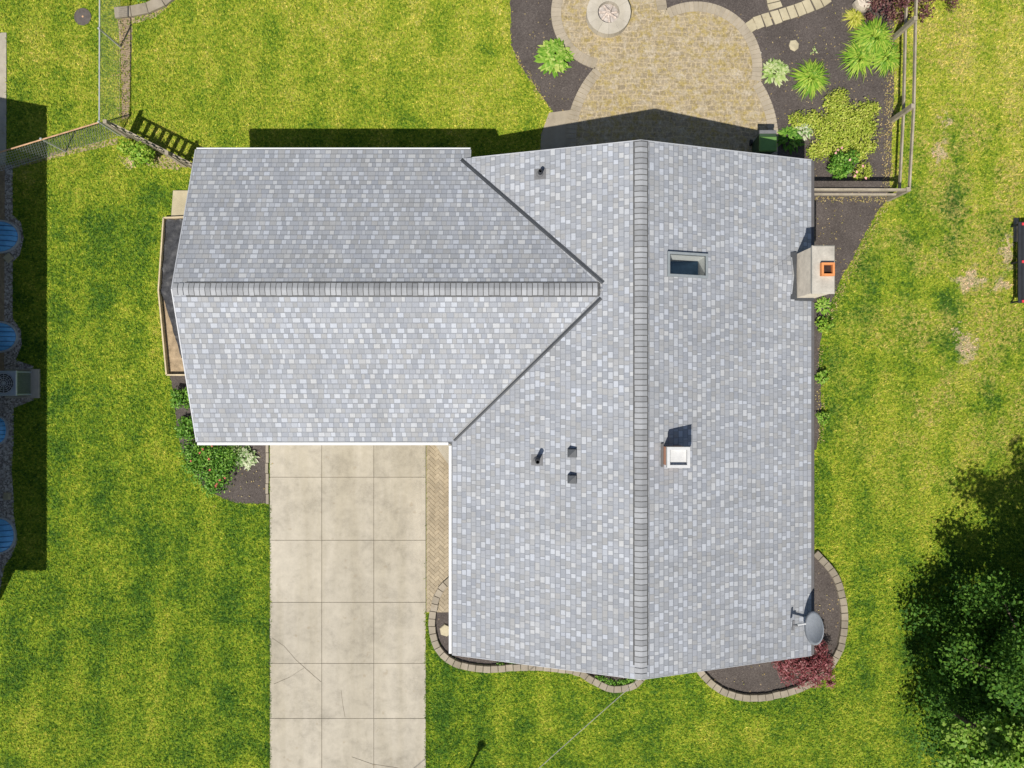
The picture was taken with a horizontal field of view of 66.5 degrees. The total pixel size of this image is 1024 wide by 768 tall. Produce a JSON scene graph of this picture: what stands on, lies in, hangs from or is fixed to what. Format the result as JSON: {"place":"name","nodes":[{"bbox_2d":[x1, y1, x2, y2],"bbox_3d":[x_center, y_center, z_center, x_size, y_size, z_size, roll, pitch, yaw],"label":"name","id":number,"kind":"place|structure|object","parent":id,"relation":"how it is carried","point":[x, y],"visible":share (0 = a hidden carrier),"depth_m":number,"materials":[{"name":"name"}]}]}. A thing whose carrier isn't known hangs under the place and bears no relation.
{"place":"outdoors","nodes":[
{"label":"outdoors","id":0,"kind":"place"},
{"bbox_2d":[270,445,425,767],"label":"driveway","id":1,"kind":"structure","parent":0,"point":[347,567],"depth_m":24.97,"materials":[{"name":"concrete"}]},
{"bbox_2d":[277,646,395,767],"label":"driveway crack","id":2,"kind":"object","parent":1,"relation":"on","point":[342,702],"visible":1,"depth_m":24.96,"materials":[{"name":"grey concrete"}]},
{"bbox_2d":[0,0,1023,767],"bbox_3d":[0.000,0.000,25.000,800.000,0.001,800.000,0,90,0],"label":"lawn","id":3,"kind":"structure","parent":0,"point":[228,566],"depth_m":25.00,"materials":[{"name":"plant"}]},
{"bbox_2d":[0,165,4,370],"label":"foundation ledge","id":4,"kind":"object","parent":3,"relation":"on","point":[2,217],"visible":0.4,"depth_m":24.96,"materials":[{"name":"concrete"}]},
{"bbox_2d":[0,33,6,164],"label":"neighbour walk","id":5,"kind":"structure","parent":3,"relation":"on","point":[3,90],"depth_m":24.97,"materials":[{"name":"concrete"}]},
{"bbox_2d":[0,165,33,586],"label":"gravel strip","id":6,"kind":"object","parent":3,"relation":"on","point":[7,405],"visible":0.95,"depth_m":24.99,"materials":[{"name":"grey gravel"}]},
{"bbox_2d":[0,416,8,443],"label":"window well cover","id":7,"kind":"object","parent":6,"relation":"on","point":[4,430],"depth_m":24.90,"materials":[{"name":"plastic"}]},
{"bbox_2d":[3,492,11,499],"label":"garden stone","id":8,"kind":"object","parent":6,"relation":"on","point":[6,496],"visible":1,"depth_m":24.93,"materials":[{"name":"grey stone"}]},
{"bbox_2d":[0,517,16,553],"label":"window well cover","id":9,"kind":"object","parent":6,"relation":"on","point":[8,533],"depth_m":24.84,"materials":[{"name":"plastic"}]},
{"bbox_2d":[3,253,13,262],"bbox_3d":[-16.104,-4.033,24.958,0.248,0.084,0.251,-44,90,0],"label":"garden stone","id":10,"kind":"object","parent":6,"relation":"on","point":[8,257],"visible":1,"depth_m":24.92,"materials":[{"name":"grey stone"}]},
{"bbox_2d":[0,321,18,352],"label":"window well cover","id":11,"kind":"object","parent":6,"relation":"on","point":[9,336],"depth_m":24.83,"materials":[{"name":"plastic"}]},
{"bbox_2d":[0,220,20,253],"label":"window well cover","id":12,"kind":"object","parent":6,"relation":"on","point":[10,236],"depth_m":24.82,"materials":[{"name":"plastic"}]},
{"bbox_2d":[0,369,39,397],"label":"air conditioner","id":13,"kind":"object","parent":6,"relation":"on","point":[19,383],"visible":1,"depth_m":24.51,"materials":[{"name":"metal"}]},
{"bbox_2d":[0,120,120,170],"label":"chain link fence","id":14,"kind":"object","parent":3,"relation":"on","point":[61,147],"visible":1,"depth_m":24.24,"materials":[{"name":"metal"}]},
{"bbox_2d":[9,138,117,168],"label":"bare soil","id":15,"kind":"structure","parent":3,"relation":"on","point":[84,149],"depth_m":24.99,"materials":[{"name":"brown soil"}]},
{"bbox_2d":[74,8,91,25],"bbox_3d":[-13.732,-11.748,24.978,0.550,0.044,0.550,0,90,0],"label":"utility lid","id":16,"kind":"object","parent":3,"relation":"on","point":[83,16],"visible":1,"depth_m":24.97,"materials":[{"name":"metal"}]},
{"bbox_2d":[98,0,120,127],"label":"chain link fence","id":17,"kind":"object","parent":3,"relation":"on","point":[108,36],"visible":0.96,"depth_m":24.20,"materials":[{"name":"metal"}]},
{"bbox_2d":[116,138,133,154],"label":"weed clump","id":18,"kind":"object","parent":3,"relation":"on","point":[127,144],"visible":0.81,"depth_m":24.68,"materials":[{"name":"green plant"}]},
{"bbox_2d":[118,19,132,118],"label":"bare soil","id":19,"kind":"structure","parent":3,"relation":"on","point":[127,52],"depth_m":24.99,"materials":[{"name":"brown soil"}]},
{"bbox_2d":[128,140,155,166],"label":"weed clump","id":20,"kind":"object","parent":3,"relation":"on","point":[141,154],"visible":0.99,"depth_m":24.32,"materials":[{"name":"green plant"}]},
{"bbox_2d":[114,0,173,18],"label":"stone edging","id":21,"kind":"object","parent":3,"relation":"on","point":[141,9],"visible":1,"depth_m":24.88,"materials":[{"name":"grey stone"}]},
{"bbox_2d":[124,6,166,22],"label":"bare soil","id":22,"kind":"structure","parent":3,"relation":"on","point":[132,19],"depth_m":24.99,"materials":[{"name":"brown soil"}]},
{"bbox_2d":[103,119,192,168],"bbox_3d":[-10.538,-7.044,24.275,3.999,1.550,0.164,27,90,0],"label":"picket fence","id":23,"kind":"object","parent":3,"relation":"on","point":[125,133],"visible":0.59,"depth_m":23.91,"materials":[{"name":"grey wood"}]},
{"bbox_2d":[146,152,181,169],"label":"bare soil","id":24,"kind":"structure","parent":3,"relation":"on","point":[163,166],"depth_m":24.99,"materials":[{"name":"beige soil"}]},
{"bbox_2d":[157,216,184,375],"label":"deck","id":25,"kind":"structure","parent":3,"relation":"on","point":[170,233],"depth_m":24.93,"materials":[{"name":"wood"},{"name":"soil"}]},
{"bbox_2d":[171,190,187,216],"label":"stone slab","id":26,"kind":"structure","parent":3,"relation":"on","point":[179,201],"depth_m":24.93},
{"bbox_2d":[170,376,267,503],"bbox_3d":[-9.376,1.753,24.987,3.177,0.001,4.189,0,90,0],"label":"mulch bed","id":27,"kind":"object","parent":3,"relation":"on","point":[254,491],"visible":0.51,"depth_m":24.99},
{"bbox_2d":[169,387,189,410],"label":"shrub","id":28,"kind":"object","parent":27,"relation":"on","point":[176,400],"visible":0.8,"depth_m":24.63,"materials":[{"name":"green plant"}]},
{"bbox_2d":[174,416,194,440],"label":"shrub","id":29,"kind":"object","parent":27,"relation":"on","point":[182,431],"visible":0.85,"depth_m":24.69,"materials":[{"name":"green plant"}]},
{"bbox_2d":[176,436,240,497],"bbox_3d":[-9.615,2.550,24.691,2.139,0.653,2.156,0,90,0],"label":"rose bush","id":30,"kind":"object","parent":27,"relation":"on","point":[214,458],"visible":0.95,"depth_m":24.66,"materials":[{"name":"green plant"}]},
{"bbox_2d":[225,445,243,460],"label":"hosta","id":31,"kind":"object","parent":27,"relation":"on","point":[237,448],"visible":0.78,"depth_m":24.87,"materials":[{"name":"green plant"}]},
{"bbox_2d":[235,445,259,470],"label":"hosta","id":32,"kind":"object","parent":27,"relation":"on","point":[249,459],"visible":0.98,"depth_m":24.83,"materials":[{"name":"white plant"}]},
{"bbox_2d":[265,445,268,503],"bbox_3d":[-7.827,2.689,24.967,0.112,0.066,2.293,0,90,0],"label":"stone edging","id":33,"kind":"object","parent":27,"relation":"on","point":[267,474],"visible":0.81,"depth_m":24.94,"materials":[{"name":"beige stone"}]},
{"bbox_2d":[426,445,448,611],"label":"paver walk","id":34,"kind":"structure","parent":3,"relation":"on","point":[437,517],"depth_m":24.97,"materials":[{"name":"beige brick"}]},
{"bbox_2d":[426,447,448,611],"bbox_3d":[-1.881,4.545,24.999,1.713,0.042,5.506,0,90,0],"label":"paver walk joint","id":35,"kind":"object","parent":34,"relation":"on","point":[438,523],"visible":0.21,"depth_m":24.98,"materials":[{"name":"soil"}]},
{"bbox_2d":[436,444,449,464],"bbox_3d":[-1.950,2.269,24.980,1.214,0.040,0.959,0,90,0],"label":"concrete pad","id":36,"kind":"object","parent":3,"relation":"on","point":[443,450],"visible":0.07,"depth_m":24.96,"materials":[{"name":"beige concrete"}]},
{"bbox_2d":[171,140,834,679],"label":"house","id":37,"kind":"structure","parent":3,"relation":"on","point":[593,366],"depth_m":21.42,"materials":[{"name":"grey"}]},
{"bbox_2d":[539,680,637,767],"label":"overhead cable","id":38,"kind":"object","parent":37,"relation":"attached to","point":[588,723],"visible":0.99,"depth_m":20.80,"materials":[{"name":"black rubber"}]},
{"bbox_2d":[792,611,823,644],"bbox_3d":[8.224,6.834,21.796,0.814,1.095,0.804,-23,90,0],"label":"satellite dish","id":39,"kind":"object","parent":37,"relation":"on","point":[812,623],"visible":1,"depth_m":21.73,"materials":[{"name":"grey paint"}]},
{"bbox_2d":[435,612,626,684],"bbox_3d":[0.837,7.807,24.986,6.705,0.001,2.925,9,90,0],"label":"mulch bed","id":40,"kind":"object","parent":3,"relation":"on","point":[442,618],"visible":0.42,"depth_m":24.99,"materials":[{"name":"brown soil"}]},
{"bbox_2d":[440,624,448,635],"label":"garden stone","id":41,"kind":"object","parent":40,"relation":"on","point":[444,629],"visible":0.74,"depth_m":24.93,"materials":[{"name":"beige stone"}]},
{"bbox_2d":[428,577,644,692],"bbox_3d":[0.502,8.688,24.931,7.183,0.138,3.030,31,90,0],"label":"stone edging","id":42,"kind":"object","parent":40,"relation":"on","point":[456,663],"visible":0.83,"depth_m":24.87,"materials":[{"name":"beige stone"}]},
{"bbox_2d":[595,675,635,685],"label":"groundcover plant","id":43,"kind":"object","parent":40,"relation":"on","point":[612,682],"visible":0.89,"depth_m":24.91,"materials":[{"name":"green plant"}]},
{"bbox_2d":[510,0,592,111],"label":"mulch bed","id":44,"kind":"object","parent":3,"relation":"on","point":[527,16],"visible":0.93,"depth_m":24.99,"materials":[{"name":"brown soil"}]},
{"bbox_2d":[534,37,574,77],"bbox_3d":[1.323,-10.424,24.794,1.236,0.419,1.251,-40,90,0],"label":"hosta","id":45,"kind":"object","parent":44,"relation":"on","point":[547,50],"visible":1,"depth_m":24.78,"materials":[{"name":"green plant"}]},
{"bbox_2d":[540,110,569,149],"bbox_3d":[1.408,-7.971,24.986,1.024,0.028,1.600,0,90,0],"label":"paved strip","id":46,"kind":"object","parent":3,"relation":"on","point":[553,133],"visible":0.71,"depth_m":24.97,"materials":[{"name":"concrete"}]},
{"bbox_2d":[551,0,777,154],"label":"patio border","id":47,"kind":"object","parent":3,"relation":"on","point":[694,6],"visible":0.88,"depth_m":24.96,"materials":[{"name":"stone"}]},
{"bbox_2d":[705,557,839,693],"bbox_3d":[8.600,8.020,24.986,3.598,0.001,5.306,42,90,0],"label":"mulch bed","id":48,"kind":"object","parent":3,"relation":"on","point":[753,679],"visible":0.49,"depth_m":24.99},
{"bbox_2d":[697,550,847,701],"bbox_3d":[8.707,8.293,24.931,5.510,0.138,3.265,-40,90,0],"label":"stone edging","id":49,"kind":"object","parent":48,"relation":"on","point":[836,654],"visible":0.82,"depth_m":24.87,"materials":[{"name":"beige stone"}]},
{"bbox_2d":[771,639,835,689],"bbox_3d":[9.209,8.933,24.335,1.930,1.335,1.883,-27,90,0],"label":"japanese maple","id":50,"kind":"object","parent":48,"relation":"on","point":[784,668],"visible":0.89,"depth_m":24.12,"materials":[{"name":"red plant"}]},
{"bbox_2d":[666,0,894,449],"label":"mulch bed","id":51,"kind":"object","parent":3,"relation":"on","point":[852,228],"visible":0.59,"depth_m":24.99,"materials":[{"name":"brown soil"}]},
{"bbox_2d":[112,4,916,684],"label":"leaf litter","id":52,"kind":"object","parent":51,"relation":"on","point":[816,176],"visible":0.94,"depth_m":24.95,"materials":[{"name":"brown plant"}]},
{"bbox_2d":[745,18,756,31],"bbox_3d":[7.666,-11.460,24.977,0.275,0.045,0.355,-34,90,0],"label":"stepping stone","id":53,"kind":"object","parent":51,"relation":"on","point":[751,25],"visible":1,"depth_m":24.95,"materials":[{"name":"beige stone"}]},
{"bbox_2d":[753,15,763,29],"bbox_3d":[7.889,-11.568,24.977,0.253,0.045,0.410,-21,90,0],"label":"stepping stone","id":54,"kind":"object","parent":51,"relation":"on","point":[758,21],"visible":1,"depth_m":24.95,"materials":[{"name":"beige stone"}]},
{"bbox_2d":[761,12,772,26],"bbox_3d":[8.156,-11.652,24.977,0.232,0.045,0.431,-21,90,0],"label":"stepping stone","id":55,"kind":"object","parent":51,"relation":"on","point":[767,20],"visible":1,"depth_m":24.95,"materials":[{"name":"beige stone"}]},
{"bbox_2d":[767,0,779,3],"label":"stepping stone","id":56,"kind":"object","parent":51,"relation":"on","point":[770,1],"visible":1,"depth_m":24.95,"materials":[{"name":"beige stone"}]},
{"bbox_2d":[767,1,781,10],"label":"stepping stone","id":57,"kind":"object","parent":51,"relation":"on","point":[775,5],"visible":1,"depth_m":24.95,"materials":[{"name":"beige stone"}]},
{"bbox_2d":[761,58,789,87],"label":"hosta","id":58,"kind":"object","parent":51,"relation":"on","point":[782,70],"visible":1,"depth_m":24.84,"materials":[{"name":"green plant"}]},
{"bbox_2d":[770,10,781,24],"bbox_3d":[8.443,-11.732,24.977,0.262,0.045,0.440,-21,90,0],"label":"stepping stone","id":59,"kind":"object","parent":51,"relation":"on","point":[776,17],"visible":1,"depth_m":24.95,"materials":[{"name":"beige stone"}]},
{"bbox_2d":[779,7,789,20],"bbox_3d":[8.707,-11.820,24.977,0.233,0.045,0.403,-19,90,0],"label":"stepping stone","id":60,"kind":"object","parent":51,"relation":"on","point":[784,14],"visible":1,"depth_m":24.95,"materials":[{"name":"beige stone"}]},
{"bbox_2d":[777,126,804,153],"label":"hosta","id":61,"kind":"object","parent":51,"relation":"on","point":[791,132],"visible":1,"depth_m":24.84,"materials":[{"name":"green plant"}]},
{"bbox_2d":[786,5,797,18],"bbox_3d":[8.955,-11.900,24.977,0.238,0.045,0.414,-21,90,0],"label":"stepping stone","id":62,"kind":"object","parent":51,"relation":"on","point":[792,12],"visible":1,"depth_m":24.95,"materials":[{"name":"beige stone"}]},
{"bbox_2d":[789,40,798,50],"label":"garden stone","id":63,"kind":"object","parent":51,"relation":"on","point":[793,45],"visible":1,"depth_m":24.94,"materials":[{"name":"beige stone"}]},
{"bbox_2d":[794,2,805,16],"bbox_3d":[9.219,-11.987,24.977,0.244,0.045,0.416,-23,90,0],"label":"stepping stone","id":64,"kind":"object","parent":51,"relation":"on","point":[800,9],"visible":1,"depth_m":24.95,"materials":[{"name":"beige stone"}]},
{"bbox_2d":[794,121,813,140],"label":"hosta","id":65,"kind":"object","parent":51,"relation":"on","point":[807,131],"visible":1,"depth_m":24.83,"materials":[{"name":"white plant"}]},
{"bbox_2d":[802,0,813,13],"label":"stepping stone","id":66,"kind":"object","parent":51,"relation":"on","point":[808,6],"visible":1,"depth_m":24.95,"materials":[{"name":"beige stone"}]},
{"bbox_2d":[790,59,829,100],"bbox_3d":[9.510,-9.761,24.827,1.401,0.351,1.372,-34,90,0],"label":"daylily","id":67,"kind":"object","parent":51,"relation":"on","point":[811,77],"visible":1,"depth_m":24.83,"materials":[{"name":"green plant"}]},
{"bbox_2d":[811,0,822,9],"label":"stepping stone","id":68,"kind":"object","parent":51,"relation":"on","point":[817,4],"visible":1,"depth_m":24.95,"materials":[{"name":"beige stone"}]},
{"bbox_2d":[814,370,828,383],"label":"shrub","id":69,"kind":"object","parent":51,"relation":"on","point":[820,375],"depth_m":24.76,"materials":[{"name":"green plant"}]},
{"bbox_2d":[814,296,831,316],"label":"shrub","id":70,"kind":"object","parent":51,"relation":"on","point":[824,300],"depth_m":24.87,"materials":[{"name":"green plant"}]},
{"bbox_2d":[815,411,831,425],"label":"shrub","id":71,"kind":"object","parent":51,"relation":"on","point":[820,416],"depth_m":24.77,"materials":[{"name":"green plant"}]},
{"bbox_2d":[814,316,833,332],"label":"shrub","id":72,"kind":"object","parent":51,"relation":"on","point":[825,322],"depth_m":24.76,"materials":[{"name":"green plant"}]},
{"bbox_2d":[821,0,830,6],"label":"stepping stone","id":73,"kind":"object","parent":51,"relation":"on","point":[825,2],"visible":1,"depth_m":24.95,"materials":[{"name":"beige stone"}]},
{"bbox_2d":[788,87,882,162],"bbox_3d":[10.288,-8.239,24.755,3.056,0.545,2.438,0,90,0],"label":"spreading shrub","id":74,"kind":"object","parent":51,"relation":"on","point":[837,116],"visible":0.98,"depth_m":24.75,"materials":[{"name":"green plant"}]},
{"bbox_2d":[826,147,859,180],"bbox_3d":[10.405,-6.888,24.568,0.930,0.904,0.955,0,90,0],"label":"rose bush","id":75,"kind":"object","parent":51,"relation":"on","point":[839,169],"visible":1,"depth_m":24.42,"materials":[{"name":"green plant"}]},
{"bbox_2d":[841,8,864,30],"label":"daylily","id":76,"kind":"object","parent":51,"relation":"on","point":[854,17],"visible":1,"depth_m":24.88,"materials":[{"name":"yellow plant"}]},
{"bbox_2d":[838,39,878,80],"bbox_3d":[11.034,-10.346,24.828,1.508,0.348,1.548,0,90,0],"label":"daylily","id":77,"kind":"object","parent":51,"relation":"on","point":[860,57],"visible":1,"depth_m":24.82,"materials":[{"name":"green plant"}]},
{"bbox_2d":[852,0,871,12],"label":"boulder","id":78,"kind":"object","parent":51,"relation":"on","point":[858,5],"visible":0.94,"depth_m":24.72,"materials":[{"name":"white stone"}]},
{"bbox_2d":[851,162,873,180],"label":"flowering plant","id":79,"kind":"object","parent":51,"relation":"on","point":[866,170],"visible":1,"depth_m":24.77,"materials":[{"name":"green plant"}]},
{"bbox_2d":[847,16,896,61],"bbox_3d":[11.511,-11.001,24.800,1.717,0.405,1.708,0,90,0],"label":"daylily","id":80,"kind":"object","parent":51,"relation":"on","point":[873,36],"visible":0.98,"depth_m":24.79,"materials":[{"name":"green plant"}]},
{"bbox_2d":[867,0,877,12],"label":"boulder","id":81,"kind":"object","parent":51,"relation":"on","point":[871,9],"visible":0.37,"depth_m":24.85,"materials":[{"name":"stone"}]},
{"bbox_2d":[870,39,902,76],"bbox_3d":[11.917,-10.407,24.850,1.299,0.304,1.227,-35,90,0],"label":"daylily","id":82,"kind":"object","parent":51,"relation":"on","point":[889,60],"visible":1,"depth_m":24.84,"materials":[{"name":"green plant"}]},
{"bbox_2d":[864,0,959,25],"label":"barberry","id":83,"kind":"object","parent":51,"relation":"on","point":[891,14],"visible":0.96,"depth_m":24.47,"materials":[{"name":"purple plant"}]},
{"bbox_2d":[814,0,917,201],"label":"rail fence","id":84,"kind":"object","parent":3,"relation":"on","point":[899,191],"visible":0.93,"depth_m":23.95,"materials":[{"name":"grey wood"}]},
{"bbox_2d":[896,566,1023,767],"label":"maple tree","id":85,"kind":"object","parent":3,"relation":"on","point":[999,695],"visible":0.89,"depth_m":22.93,"materials":[{"name":"green plant"}]},
{"bbox_2d":[935,693,1023,767],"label":"young tree","id":86,"kind":"object","parent":3,"relation":"on","point":[1003,747],"visible":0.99,"depth_m":20.65,"materials":[{"name":"green plant"}]},
{"bbox_2d":[1013,218,1018,241],"bbox_3d":[16.117,-4.930,24.975,0.160,0.050,0.768,0,90,0],"label":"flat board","id":87,"kind":"object","parent":3,"relation":"on","point":[1015,228],"visible":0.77,"depth_m":24.95,"materials":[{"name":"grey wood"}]},
{"bbox_2d":[1010,222,1023,302],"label":"garden bench","id":88,"kind":"object","parent":3,"relation":"on","point":[1020,261],"visible":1,"depth_m":24.56,"materials":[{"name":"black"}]},
{"bbox_2d":[556,0,776,151],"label":"patio","id":89,"kind":"structure","parent":0,"point":[664,77],"depth_m":24.97,"materials":[{"name":"beige stone"}]},
{"bbox_2d":[586,0,630,37],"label":"fire pit","id":90,"kind":"object","parent":89,"relation":"on","point":[607,18],"visible":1,"depth_m":24.69,"materials":[{"name":"stone"}]},
{"bbox_2d":[749,130,776,154],"bbox_3d":[7.875,-7.481,24.480,0.580,0.980,0.650,0,90,0],"label":"garbage bin","id":91,"kind":"object","parent":89,"relation":"on","point":[765,142],"visible":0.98,"depth_m":24.01,"materials":[{"name":"green plastic"}]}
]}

